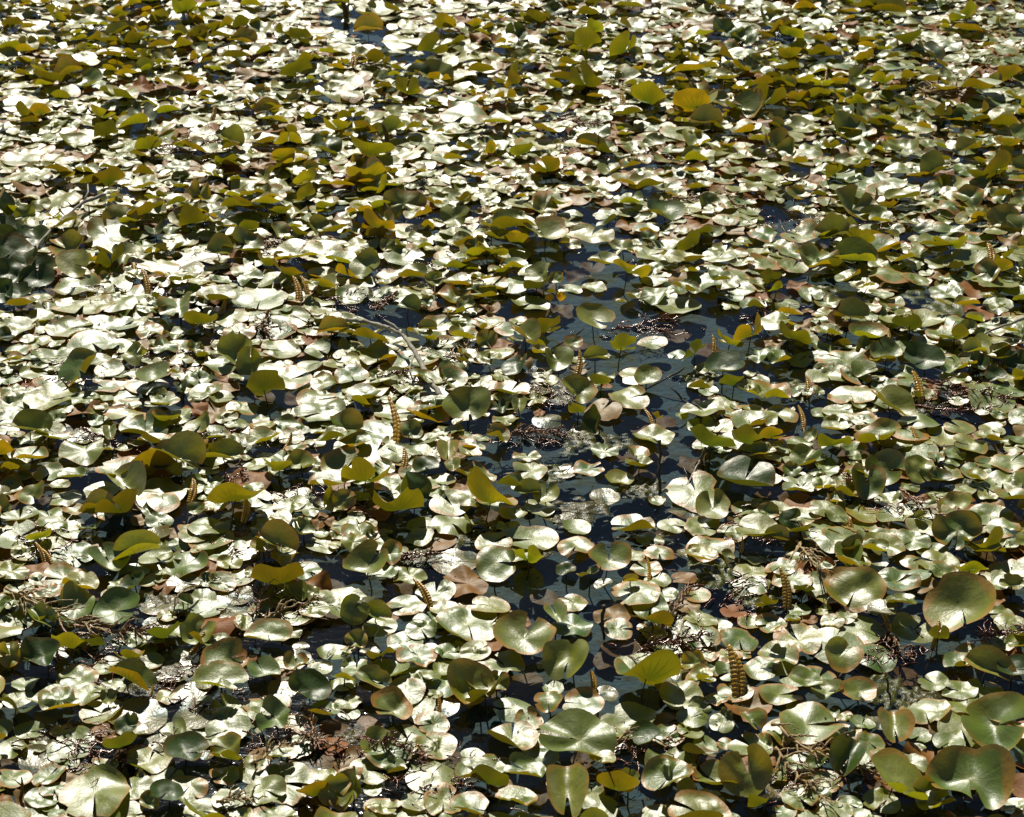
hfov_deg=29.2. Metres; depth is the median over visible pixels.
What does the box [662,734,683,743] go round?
dry sprig
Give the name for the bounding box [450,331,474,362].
dry sprig
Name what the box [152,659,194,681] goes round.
lily pad
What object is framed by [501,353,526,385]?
lily pad
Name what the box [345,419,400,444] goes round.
lily pad
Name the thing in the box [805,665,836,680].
lily pad
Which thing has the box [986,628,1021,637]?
dry sprig
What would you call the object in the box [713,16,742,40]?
lily pad
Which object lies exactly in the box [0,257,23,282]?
lily pad
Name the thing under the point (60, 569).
lily pad
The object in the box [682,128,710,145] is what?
lily pad
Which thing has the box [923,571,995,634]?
lily pad
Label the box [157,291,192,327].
lily pad
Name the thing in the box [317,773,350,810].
lily pad
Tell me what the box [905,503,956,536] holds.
lily pad
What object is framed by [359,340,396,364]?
lily pad
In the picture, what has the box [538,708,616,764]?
lily pad
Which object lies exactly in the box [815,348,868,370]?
lily pad
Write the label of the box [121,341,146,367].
lily pad
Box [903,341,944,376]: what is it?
lily pad
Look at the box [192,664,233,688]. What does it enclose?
lily pad
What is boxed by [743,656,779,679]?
lily pad
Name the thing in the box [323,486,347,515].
lily pad
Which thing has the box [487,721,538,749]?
lily pad
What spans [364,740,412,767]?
lily pad
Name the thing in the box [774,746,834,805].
dry sprig
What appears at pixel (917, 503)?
dry sprig
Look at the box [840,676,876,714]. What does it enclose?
lily pad
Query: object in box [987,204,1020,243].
lily pad
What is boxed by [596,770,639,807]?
lily pad
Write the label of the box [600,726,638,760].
dry sprig
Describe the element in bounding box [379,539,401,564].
lily pad
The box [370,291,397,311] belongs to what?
dry sprig
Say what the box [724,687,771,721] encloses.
lily pad
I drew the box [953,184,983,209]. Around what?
lily pad
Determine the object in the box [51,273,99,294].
lily pad
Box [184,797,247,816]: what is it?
lily pad
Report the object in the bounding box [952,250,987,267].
lily pad
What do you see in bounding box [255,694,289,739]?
lily pad
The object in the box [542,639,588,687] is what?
lily pad
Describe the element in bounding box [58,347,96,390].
lily pad
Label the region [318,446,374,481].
lily pad
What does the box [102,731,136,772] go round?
lily pad
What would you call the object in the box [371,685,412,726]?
lily pad
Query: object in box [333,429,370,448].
lily pad
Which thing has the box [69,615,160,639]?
dry sprig
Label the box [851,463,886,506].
lily pad
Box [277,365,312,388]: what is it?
lily pad
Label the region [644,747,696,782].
lily pad
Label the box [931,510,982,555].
lily pad
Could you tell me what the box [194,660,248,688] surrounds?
lily pad
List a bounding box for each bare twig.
[36,184,105,249]
[345,318,442,394]
[985,317,1023,343]
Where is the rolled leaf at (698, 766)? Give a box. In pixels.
[691,753,707,788]
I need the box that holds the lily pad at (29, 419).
[10,408,52,454]
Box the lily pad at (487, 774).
[471,764,508,811]
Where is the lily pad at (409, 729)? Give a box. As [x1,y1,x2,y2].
[387,724,433,754]
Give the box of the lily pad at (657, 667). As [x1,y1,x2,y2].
[615,649,681,704]
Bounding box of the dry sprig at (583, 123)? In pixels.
[557,112,604,127]
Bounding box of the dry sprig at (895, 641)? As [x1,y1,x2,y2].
[879,621,916,661]
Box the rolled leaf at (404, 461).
[400,447,407,468]
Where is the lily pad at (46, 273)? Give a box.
[18,263,54,293]
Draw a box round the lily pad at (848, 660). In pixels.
[825,636,863,673]
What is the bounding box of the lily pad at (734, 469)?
[717,455,775,485]
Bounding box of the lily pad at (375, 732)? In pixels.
[360,725,391,772]
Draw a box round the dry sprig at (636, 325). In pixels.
[611,313,681,330]
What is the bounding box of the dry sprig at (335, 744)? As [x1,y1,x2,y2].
[293,728,348,752]
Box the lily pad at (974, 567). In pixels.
[954,561,988,573]
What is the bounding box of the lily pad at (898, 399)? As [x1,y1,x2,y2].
[871,384,915,418]
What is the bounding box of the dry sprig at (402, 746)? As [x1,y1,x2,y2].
[356,724,423,755]
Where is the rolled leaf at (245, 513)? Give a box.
[241,499,249,532]
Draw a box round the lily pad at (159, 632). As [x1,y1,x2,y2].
[146,621,180,648]
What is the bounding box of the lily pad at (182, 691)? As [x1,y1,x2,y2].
[169,682,207,707]
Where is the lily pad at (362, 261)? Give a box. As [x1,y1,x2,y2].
[349,247,379,288]
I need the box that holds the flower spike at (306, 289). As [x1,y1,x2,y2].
[300,276,313,316]
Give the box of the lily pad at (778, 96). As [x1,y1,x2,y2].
[753,81,786,110]
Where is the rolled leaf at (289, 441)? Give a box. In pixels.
[272,432,292,475]
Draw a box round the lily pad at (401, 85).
[395,76,422,112]
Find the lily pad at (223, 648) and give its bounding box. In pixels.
[200,637,247,666]
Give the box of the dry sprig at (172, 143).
[143,131,222,151]
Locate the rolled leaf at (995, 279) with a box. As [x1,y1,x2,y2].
[991,275,997,289]
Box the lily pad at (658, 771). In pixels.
[641,755,693,790]
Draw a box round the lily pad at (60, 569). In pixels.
[43,561,85,589]
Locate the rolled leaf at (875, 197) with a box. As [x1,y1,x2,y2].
[873,187,877,199]
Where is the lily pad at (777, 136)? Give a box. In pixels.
[764,127,795,156]
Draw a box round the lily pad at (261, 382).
[246,369,284,418]
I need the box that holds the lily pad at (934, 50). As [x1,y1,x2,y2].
[918,40,944,62]
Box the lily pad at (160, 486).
[136,476,186,506]
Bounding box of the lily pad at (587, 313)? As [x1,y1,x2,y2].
[576,302,614,338]
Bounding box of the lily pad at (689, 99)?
[673,88,717,111]
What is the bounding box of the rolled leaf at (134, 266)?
[132,263,137,285]
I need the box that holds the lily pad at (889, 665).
[858,643,896,672]
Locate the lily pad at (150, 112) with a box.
[127,102,157,133]
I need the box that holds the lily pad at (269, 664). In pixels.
[247,655,280,694]
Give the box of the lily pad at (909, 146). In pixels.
[887,138,918,161]
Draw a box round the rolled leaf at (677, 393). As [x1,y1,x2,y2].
[670,387,697,415]
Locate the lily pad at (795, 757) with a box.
[777,752,816,773]
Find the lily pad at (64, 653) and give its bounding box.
[32,637,71,664]
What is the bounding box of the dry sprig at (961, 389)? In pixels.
[922,376,1016,403]
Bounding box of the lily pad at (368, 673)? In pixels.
[355,664,391,707]
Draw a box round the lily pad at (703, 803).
[668,789,731,816]
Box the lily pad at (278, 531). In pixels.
[255,518,298,567]
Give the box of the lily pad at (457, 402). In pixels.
[442,386,490,430]
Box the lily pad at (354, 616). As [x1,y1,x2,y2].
[340,593,369,630]
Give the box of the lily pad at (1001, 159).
[984,149,1010,185]
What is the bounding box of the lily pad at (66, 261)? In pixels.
[55,249,89,277]
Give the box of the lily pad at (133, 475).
[104,460,145,513]
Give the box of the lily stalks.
[0,0,1023,816]
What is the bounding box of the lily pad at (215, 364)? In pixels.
[201,356,235,374]
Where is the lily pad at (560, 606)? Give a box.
[543,599,566,639]
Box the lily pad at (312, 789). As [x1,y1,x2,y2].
[296,780,327,813]
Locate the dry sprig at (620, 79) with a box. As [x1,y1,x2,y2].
[610,72,646,84]
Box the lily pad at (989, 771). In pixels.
[925,744,1015,810]
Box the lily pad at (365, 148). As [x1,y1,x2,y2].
[350,134,394,159]
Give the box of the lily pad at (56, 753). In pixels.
[47,725,93,761]
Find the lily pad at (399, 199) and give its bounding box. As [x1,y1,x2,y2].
[383,188,426,223]
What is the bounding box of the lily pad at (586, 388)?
[561,374,597,403]
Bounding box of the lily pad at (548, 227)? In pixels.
[521,216,568,255]
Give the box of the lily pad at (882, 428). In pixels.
[854,417,900,449]
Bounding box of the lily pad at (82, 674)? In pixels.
[56,664,98,691]
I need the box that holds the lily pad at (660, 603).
[632,594,668,616]
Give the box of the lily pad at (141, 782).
[123,768,152,799]
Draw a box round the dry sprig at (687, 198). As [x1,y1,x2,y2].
[672,190,738,202]
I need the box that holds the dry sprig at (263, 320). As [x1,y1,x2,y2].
[253,309,274,336]
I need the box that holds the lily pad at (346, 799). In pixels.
[328,765,360,812]
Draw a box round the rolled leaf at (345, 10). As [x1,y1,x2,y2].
[341,1,348,29]
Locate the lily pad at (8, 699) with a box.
[0,696,35,727]
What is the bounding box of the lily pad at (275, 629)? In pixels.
[244,618,292,640]
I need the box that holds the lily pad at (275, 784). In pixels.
[245,774,285,805]
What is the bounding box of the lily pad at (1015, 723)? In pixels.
[991,717,1023,726]
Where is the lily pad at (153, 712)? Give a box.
[107,698,167,733]
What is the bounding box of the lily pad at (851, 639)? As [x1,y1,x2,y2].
[812,627,863,663]
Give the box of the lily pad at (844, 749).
[829,734,866,787]
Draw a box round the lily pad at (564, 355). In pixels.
[545,346,573,376]
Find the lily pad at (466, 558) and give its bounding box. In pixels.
[430,548,476,574]
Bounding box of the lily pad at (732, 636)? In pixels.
[719,627,757,650]
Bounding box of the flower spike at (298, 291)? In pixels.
[292,276,302,305]
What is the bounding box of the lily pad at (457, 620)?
[435,605,496,640]
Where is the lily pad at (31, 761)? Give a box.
[18,744,62,772]
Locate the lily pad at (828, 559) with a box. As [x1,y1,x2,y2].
[796,556,835,585]
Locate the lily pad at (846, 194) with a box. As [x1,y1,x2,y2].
[835,184,877,219]
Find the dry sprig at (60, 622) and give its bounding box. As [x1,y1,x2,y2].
[41,599,94,660]
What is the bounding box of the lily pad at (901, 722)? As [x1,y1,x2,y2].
[877,707,915,748]
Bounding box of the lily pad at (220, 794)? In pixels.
[211,786,247,808]
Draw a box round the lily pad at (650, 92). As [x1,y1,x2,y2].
[630,80,666,119]
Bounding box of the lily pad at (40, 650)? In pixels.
[20,636,59,683]
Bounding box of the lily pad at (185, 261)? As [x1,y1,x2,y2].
[176,250,220,268]
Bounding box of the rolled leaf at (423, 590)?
[413,577,446,636]
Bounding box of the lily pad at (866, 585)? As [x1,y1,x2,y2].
[823,566,886,612]
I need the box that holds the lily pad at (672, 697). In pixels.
[659,680,703,709]
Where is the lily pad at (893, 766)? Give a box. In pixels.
[871,747,927,816]
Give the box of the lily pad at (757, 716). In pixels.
[739,707,766,731]
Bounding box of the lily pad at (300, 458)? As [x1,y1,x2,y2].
[286,448,314,486]
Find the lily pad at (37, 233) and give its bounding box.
[16,222,49,245]
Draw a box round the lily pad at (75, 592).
[55,580,94,630]
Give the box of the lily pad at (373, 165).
[346,156,386,194]
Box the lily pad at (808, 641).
[773,621,821,653]
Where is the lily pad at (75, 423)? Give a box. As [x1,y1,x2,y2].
[53,417,91,440]
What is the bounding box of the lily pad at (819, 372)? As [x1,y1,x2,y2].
[805,362,845,381]
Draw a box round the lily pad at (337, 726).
[319,716,382,744]
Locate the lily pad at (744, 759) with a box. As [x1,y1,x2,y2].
[724,752,747,772]
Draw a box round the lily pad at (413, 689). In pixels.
[388,677,425,703]
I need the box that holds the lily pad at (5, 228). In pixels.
[0,224,18,252]
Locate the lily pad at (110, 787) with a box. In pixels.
[58,763,129,816]
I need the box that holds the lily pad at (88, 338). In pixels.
[66,330,115,351]
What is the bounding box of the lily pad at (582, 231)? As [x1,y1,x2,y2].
[569,222,614,242]
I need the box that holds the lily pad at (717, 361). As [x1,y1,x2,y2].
[705,350,744,392]
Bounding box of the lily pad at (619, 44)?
[609,30,635,59]
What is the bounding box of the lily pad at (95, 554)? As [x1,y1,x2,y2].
[87,541,129,580]
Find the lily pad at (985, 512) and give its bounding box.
[967,502,1013,524]
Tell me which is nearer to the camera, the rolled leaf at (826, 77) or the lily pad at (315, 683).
the lily pad at (315, 683)
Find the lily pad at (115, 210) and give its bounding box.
[101,204,137,228]
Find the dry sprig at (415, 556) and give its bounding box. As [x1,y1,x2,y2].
[400,546,443,560]
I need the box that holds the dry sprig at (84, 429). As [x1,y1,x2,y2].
[77,427,114,437]
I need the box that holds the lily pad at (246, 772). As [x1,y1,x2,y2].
[238,755,271,783]
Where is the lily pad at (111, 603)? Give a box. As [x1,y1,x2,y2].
[92,586,139,627]
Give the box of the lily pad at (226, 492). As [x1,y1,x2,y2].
[206,482,265,530]
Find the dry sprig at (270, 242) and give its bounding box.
[262,234,306,248]
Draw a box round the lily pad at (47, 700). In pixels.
[38,686,80,709]
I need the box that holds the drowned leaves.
[0,4,1023,816]
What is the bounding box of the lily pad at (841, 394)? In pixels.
[827,386,875,403]
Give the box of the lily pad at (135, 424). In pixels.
[119,408,170,434]
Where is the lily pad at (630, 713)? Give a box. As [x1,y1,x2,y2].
[600,701,656,738]
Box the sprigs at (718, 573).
[16,283,1003,804]
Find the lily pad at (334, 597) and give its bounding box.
[310,587,366,617]
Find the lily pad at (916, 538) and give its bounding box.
[894,529,930,550]
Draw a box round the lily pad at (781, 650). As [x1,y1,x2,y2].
[757,640,798,664]
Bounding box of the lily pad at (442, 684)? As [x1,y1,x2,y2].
[426,673,470,697]
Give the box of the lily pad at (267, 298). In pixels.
[232,289,287,309]
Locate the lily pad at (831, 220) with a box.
[813,211,856,247]
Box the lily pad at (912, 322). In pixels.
[892,314,924,340]
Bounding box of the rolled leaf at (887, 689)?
[885,674,891,709]
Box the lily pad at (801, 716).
[779,701,839,743]
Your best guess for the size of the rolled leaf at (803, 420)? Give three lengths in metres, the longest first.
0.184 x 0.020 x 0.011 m
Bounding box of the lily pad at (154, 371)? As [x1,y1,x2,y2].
[135,361,169,382]
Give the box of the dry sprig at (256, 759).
[250,734,332,765]
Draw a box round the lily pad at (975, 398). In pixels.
[968,384,1015,414]
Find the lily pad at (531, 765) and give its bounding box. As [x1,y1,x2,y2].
[504,752,545,776]
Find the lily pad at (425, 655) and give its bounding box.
[396,643,437,666]
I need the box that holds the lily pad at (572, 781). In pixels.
[546,763,588,816]
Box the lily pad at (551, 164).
[529,155,559,190]
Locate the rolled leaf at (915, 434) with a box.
[911,427,923,479]
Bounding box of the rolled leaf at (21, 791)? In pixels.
[19,777,23,798]
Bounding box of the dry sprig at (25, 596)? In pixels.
[4,585,161,642]
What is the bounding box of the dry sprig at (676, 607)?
[658,579,694,631]
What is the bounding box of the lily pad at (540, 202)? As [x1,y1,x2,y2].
[533,194,558,215]
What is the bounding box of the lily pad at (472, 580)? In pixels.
[443,564,488,597]
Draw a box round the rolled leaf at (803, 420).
[798,405,805,435]
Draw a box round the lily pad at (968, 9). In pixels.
[949,0,976,32]
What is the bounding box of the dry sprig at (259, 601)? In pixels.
[240,579,274,617]
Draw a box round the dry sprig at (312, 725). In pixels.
[296,696,321,748]
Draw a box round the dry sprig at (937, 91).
[915,79,968,95]
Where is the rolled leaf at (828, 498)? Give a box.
[827,493,830,521]
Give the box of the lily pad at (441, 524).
[431,515,471,534]
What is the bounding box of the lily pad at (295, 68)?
[280,58,311,90]
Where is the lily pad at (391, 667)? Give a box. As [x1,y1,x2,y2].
[372,658,409,682]
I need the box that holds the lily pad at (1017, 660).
[997,654,1023,690]
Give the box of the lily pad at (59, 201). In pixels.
[45,190,82,209]
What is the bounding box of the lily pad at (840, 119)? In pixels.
[833,110,865,150]
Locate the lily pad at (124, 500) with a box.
[95,488,137,532]
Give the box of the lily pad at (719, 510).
[695,488,729,529]
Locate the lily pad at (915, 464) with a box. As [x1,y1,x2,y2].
[904,454,935,493]
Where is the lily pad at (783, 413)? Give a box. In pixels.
[760,405,798,425]
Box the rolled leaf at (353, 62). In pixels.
[349,54,357,68]
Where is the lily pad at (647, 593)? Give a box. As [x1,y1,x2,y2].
[611,580,659,604]
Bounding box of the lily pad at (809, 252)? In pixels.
[795,242,839,284]
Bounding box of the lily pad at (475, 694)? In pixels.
[464,674,500,722]
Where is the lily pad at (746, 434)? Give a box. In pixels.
[732,424,763,454]
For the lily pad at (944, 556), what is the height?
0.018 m
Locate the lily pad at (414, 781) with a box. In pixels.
[405,761,458,793]
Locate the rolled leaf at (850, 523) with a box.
[847,516,853,527]
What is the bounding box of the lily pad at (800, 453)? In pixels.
[789,443,821,471]
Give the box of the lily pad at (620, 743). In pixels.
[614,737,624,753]
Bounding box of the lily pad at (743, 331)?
[733,313,762,359]
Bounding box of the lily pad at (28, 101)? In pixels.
[0,95,48,111]
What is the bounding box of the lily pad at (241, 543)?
[206,537,259,565]
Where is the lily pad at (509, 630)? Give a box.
[493,609,555,655]
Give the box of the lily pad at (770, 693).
[758,683,802,704]
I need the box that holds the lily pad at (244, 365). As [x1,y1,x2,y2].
[235,346,260,374]
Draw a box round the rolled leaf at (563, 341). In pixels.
[551,328,583,349]
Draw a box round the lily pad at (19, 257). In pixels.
[10,245,37,266]
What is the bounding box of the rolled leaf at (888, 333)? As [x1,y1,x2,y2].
[887,327,890,366]
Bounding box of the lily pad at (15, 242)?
[0,232,33,261]
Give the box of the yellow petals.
[545,291,565,300]
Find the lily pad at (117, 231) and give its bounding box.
[86,216,131,248]
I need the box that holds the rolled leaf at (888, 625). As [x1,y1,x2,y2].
[881,614,904,664]
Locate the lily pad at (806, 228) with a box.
[780,219,816,242]
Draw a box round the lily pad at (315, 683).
[288,669,330,707]
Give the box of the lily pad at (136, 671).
[109,657,156,699]
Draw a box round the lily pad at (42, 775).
[31,762,65,786]
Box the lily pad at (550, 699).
[534,691,562,718]
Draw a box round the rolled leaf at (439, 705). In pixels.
[434,694,441,744]
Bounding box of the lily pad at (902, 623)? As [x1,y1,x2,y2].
[891,612,932,642]
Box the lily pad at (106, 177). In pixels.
[92,166,124,186]
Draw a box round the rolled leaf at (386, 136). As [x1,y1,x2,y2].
[382,124,389,142]
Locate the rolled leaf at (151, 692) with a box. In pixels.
[137,684,153,736]
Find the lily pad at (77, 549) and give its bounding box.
[51,541,92,567]
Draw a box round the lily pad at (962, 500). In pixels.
[937,491,971,515]
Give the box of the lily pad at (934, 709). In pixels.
[899,698,950,723]
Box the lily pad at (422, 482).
[401,471,431,515]
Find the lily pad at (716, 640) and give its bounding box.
[675,620,720,650]
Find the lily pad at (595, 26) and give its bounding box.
[587,18,603,44]
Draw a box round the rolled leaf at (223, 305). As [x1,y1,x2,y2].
[208,299,225,338]
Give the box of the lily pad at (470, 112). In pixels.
[440,103,486,124]
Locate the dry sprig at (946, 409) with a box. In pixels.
[915,402,998,414]
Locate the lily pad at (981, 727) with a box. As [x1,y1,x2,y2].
[961,691,1023,750]
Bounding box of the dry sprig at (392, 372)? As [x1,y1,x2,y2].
[376,367,411,379]
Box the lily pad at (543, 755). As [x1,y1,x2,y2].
[521,746,559,765]
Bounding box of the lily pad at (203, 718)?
[172,705,217,728]
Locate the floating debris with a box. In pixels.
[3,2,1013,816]
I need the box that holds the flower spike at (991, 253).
[986,243,995,260]
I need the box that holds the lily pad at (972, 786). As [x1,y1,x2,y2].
[970,780,975,789]
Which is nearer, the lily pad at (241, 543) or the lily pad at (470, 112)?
the lily pad at (241, 543)
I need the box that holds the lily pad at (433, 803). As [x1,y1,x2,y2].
[423,782,460,815]
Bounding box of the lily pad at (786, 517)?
[779,508,801,545]
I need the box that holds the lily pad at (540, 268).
[524,261,550,296]
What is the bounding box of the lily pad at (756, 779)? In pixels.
[718,743,772,805]
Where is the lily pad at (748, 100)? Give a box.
[725,90,760,113]
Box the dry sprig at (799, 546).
[788,539,834,581]
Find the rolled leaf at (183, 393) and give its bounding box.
[177,377,189,406]
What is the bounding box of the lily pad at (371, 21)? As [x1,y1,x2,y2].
[353,12,382,44]
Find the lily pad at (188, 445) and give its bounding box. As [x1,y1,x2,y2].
[150,430,205,480]
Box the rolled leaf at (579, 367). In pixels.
[571,350,582,405]
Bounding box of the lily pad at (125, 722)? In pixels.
[114,712,138,748]
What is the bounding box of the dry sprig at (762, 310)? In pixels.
[755,297,771,332]
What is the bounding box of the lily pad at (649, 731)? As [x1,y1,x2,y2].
[630,719,660,761]
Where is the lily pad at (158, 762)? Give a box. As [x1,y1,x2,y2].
[127,745,174,773]
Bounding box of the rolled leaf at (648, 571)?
[646,555,650,612]
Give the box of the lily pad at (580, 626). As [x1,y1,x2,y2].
[552,613,592,636]
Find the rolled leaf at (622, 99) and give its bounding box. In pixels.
[620,91,625,114]
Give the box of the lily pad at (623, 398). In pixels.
[608,384,649,408]
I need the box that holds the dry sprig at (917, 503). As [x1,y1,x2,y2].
[899,486,946,517]
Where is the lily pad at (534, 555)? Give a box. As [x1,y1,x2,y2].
[513,545,543,586]
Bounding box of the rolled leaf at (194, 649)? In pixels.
[188,631,204,656]
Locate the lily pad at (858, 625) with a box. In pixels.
[832,615,884,642]
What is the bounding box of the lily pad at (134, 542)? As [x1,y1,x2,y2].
[112,529,160,562]
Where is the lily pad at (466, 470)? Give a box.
[454,461,496,480]
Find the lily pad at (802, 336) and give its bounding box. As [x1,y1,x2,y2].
[779,320,811,367]
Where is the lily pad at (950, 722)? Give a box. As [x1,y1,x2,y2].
[937,712,980,747]
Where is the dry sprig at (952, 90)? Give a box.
[937,54,998,98]
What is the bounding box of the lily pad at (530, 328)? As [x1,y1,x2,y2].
[511,318,540,358]
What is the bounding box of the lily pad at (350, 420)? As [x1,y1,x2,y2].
[330,408,363,439]
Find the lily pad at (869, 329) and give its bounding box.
[848,321,886,338]
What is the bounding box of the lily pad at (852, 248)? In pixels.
[834,236,877,269]
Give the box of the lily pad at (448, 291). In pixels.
[436,283,470,314]
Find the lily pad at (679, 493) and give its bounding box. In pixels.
[664,470,716,512]
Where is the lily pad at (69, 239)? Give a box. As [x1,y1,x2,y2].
[48,229,83,255]
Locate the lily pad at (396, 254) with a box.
[383,244,424,265]
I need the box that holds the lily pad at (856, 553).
[834,539,862,566]
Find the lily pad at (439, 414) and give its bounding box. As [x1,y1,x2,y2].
[406,400,449,422]
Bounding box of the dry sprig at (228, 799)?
[216,784,267,812]
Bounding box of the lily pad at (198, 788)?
[172,775,207,797]
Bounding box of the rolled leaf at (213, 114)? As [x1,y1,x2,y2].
[209,104,216,126]
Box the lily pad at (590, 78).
[569,60,600,102]
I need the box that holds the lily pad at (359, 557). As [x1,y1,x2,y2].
[342,539,387,591]
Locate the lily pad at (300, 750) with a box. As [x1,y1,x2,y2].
[278,732,316,758]
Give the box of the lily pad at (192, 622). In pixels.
[179,613,215,652]
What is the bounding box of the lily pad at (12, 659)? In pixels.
[0,641,19,680]
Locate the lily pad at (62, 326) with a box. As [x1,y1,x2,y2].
[44,315,92,336]
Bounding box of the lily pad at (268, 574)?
[250,562,303,589]
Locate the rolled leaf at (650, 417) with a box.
[643,408,663,448]
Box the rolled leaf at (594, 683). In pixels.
[589,670,598,717]
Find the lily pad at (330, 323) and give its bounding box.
[317,315,346,354]
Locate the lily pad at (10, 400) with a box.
[0,391,28,411]
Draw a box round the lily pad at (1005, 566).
[985,557,1023,589]
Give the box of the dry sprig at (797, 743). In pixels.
[770,722,897,781]
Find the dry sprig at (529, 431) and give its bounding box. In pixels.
[510,423,569,439]
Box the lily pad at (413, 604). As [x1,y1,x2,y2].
[386,594,426,615]
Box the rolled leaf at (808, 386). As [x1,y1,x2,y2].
[805,375,811,423]
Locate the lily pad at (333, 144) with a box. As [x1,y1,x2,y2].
[311,133,342,167]
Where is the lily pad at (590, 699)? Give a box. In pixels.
[562,686,604,714]
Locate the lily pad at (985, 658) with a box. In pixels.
[963,644,1016,684]
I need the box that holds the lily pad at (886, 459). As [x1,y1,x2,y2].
[865,448,904,492]
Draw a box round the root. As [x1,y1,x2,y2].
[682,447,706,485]
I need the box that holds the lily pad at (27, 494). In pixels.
[14,480,43,508]
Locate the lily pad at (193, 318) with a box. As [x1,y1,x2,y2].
[183,310,217,337]
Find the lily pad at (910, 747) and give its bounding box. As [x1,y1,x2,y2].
[903,741,940,775]
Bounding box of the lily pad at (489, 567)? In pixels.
[476,545,515,590]
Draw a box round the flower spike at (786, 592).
[779,567,791,633]
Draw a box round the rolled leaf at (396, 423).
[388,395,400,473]
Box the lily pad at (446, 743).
[415,731,456,759]
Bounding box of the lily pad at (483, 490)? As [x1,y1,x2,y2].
[467,466,517,532]
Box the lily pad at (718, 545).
[686,535,734,561]
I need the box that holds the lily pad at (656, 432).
[632,424,674,444]
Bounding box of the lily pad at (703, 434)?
[690,424,736,472]
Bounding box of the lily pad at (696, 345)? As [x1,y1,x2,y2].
[682,339,704,369]
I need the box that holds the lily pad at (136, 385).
[124,377,169,394]
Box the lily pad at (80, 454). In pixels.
[59,438,113,465]
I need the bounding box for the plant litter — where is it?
[0,77,1023,812]
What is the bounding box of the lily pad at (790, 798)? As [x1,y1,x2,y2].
[781,785,817,810]
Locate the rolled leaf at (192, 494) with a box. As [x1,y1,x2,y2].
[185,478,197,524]
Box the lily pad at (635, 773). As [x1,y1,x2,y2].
[621,767,639,807]
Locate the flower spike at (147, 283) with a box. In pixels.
[141,268,151,311]
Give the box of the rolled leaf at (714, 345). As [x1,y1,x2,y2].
[712,335,716,371]
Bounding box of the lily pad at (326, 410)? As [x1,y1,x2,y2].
[294,399,345,421]
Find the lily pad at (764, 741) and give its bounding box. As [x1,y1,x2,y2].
[727,732,772,754]
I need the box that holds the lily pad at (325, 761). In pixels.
[288,752,334,769]
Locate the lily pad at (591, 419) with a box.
[582,404,600,433]
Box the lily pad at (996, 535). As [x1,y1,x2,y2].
[963,526,1003,565]
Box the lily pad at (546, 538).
[505,525,558,549]
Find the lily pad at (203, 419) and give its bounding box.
[184,409,209,432]
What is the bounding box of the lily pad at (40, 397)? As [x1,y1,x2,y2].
[23,382,76,409]
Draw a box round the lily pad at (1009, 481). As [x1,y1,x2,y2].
[983,470,1022,492]
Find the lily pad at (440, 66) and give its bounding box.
[414,58,453,85]
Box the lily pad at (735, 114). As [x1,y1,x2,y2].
[728,88,763,119]
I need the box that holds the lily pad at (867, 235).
[841,227,874,265]
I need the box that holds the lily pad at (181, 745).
[163,730,209,775]
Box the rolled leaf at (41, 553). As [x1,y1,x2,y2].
[34,541,52,579]
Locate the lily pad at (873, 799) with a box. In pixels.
[862,788,900,813]
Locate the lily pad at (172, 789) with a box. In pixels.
[150,778,183,816]
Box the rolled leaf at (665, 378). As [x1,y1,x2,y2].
[646,367,684,389]
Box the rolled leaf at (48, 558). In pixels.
[42,548,60,579]
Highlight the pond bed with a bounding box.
[0,0,1023,816]
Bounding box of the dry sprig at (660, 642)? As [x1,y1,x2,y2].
[642,626,713,647]
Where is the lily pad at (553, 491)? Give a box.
[533,480,559,519]
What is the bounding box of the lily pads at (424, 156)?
[0,0,1023,816]
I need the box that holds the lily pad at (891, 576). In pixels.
[879,567,921,590]
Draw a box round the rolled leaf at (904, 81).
[899,70,906,90]
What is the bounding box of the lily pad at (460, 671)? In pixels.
[447,658,495,712]
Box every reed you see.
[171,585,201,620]
[600,604,605,639]
[656,440,661,507]
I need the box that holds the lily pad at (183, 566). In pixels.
[166,549,208,578]
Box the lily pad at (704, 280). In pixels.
[684,273,721,292]
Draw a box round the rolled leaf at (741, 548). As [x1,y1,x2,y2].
[735,536,743,578]
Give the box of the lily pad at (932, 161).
[919,150,952,178]
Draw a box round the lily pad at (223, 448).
[206,438,243,481]
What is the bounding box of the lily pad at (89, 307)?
[51,295,114,313]
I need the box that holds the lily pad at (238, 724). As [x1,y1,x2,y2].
[205,715,251,740]
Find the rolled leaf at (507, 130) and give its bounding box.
[496,122,509,154]
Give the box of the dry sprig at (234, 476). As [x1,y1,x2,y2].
[215,463,249,485]
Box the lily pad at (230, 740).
[209,731,241,765]
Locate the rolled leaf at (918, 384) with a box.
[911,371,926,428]
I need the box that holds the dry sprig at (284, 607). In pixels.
[260,590,325,618]
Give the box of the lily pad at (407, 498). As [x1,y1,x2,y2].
[372,487,423,538]
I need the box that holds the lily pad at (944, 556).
[917,550,959,577]
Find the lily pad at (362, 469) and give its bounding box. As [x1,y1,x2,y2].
[341,457,390,502]
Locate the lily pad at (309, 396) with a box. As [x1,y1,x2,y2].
[296,388,337,404]
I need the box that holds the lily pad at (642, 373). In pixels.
[634,364,661,395]
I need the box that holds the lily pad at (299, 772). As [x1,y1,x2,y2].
[251,762,315,805]
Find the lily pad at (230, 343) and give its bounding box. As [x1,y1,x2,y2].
[217,330,252,372]
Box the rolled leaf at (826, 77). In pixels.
[820,69,828,100]
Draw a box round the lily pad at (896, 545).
[864,531,905,555]
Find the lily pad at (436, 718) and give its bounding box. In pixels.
[414,711,449,732]
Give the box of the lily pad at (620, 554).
[588,541,631,587]
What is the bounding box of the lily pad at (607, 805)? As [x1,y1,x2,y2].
[578,794,619,816]
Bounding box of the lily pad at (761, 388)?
[747,379,790,397]
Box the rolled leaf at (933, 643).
[922,619,940,678]
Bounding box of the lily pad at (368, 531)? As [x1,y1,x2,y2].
[341,521,380,543]

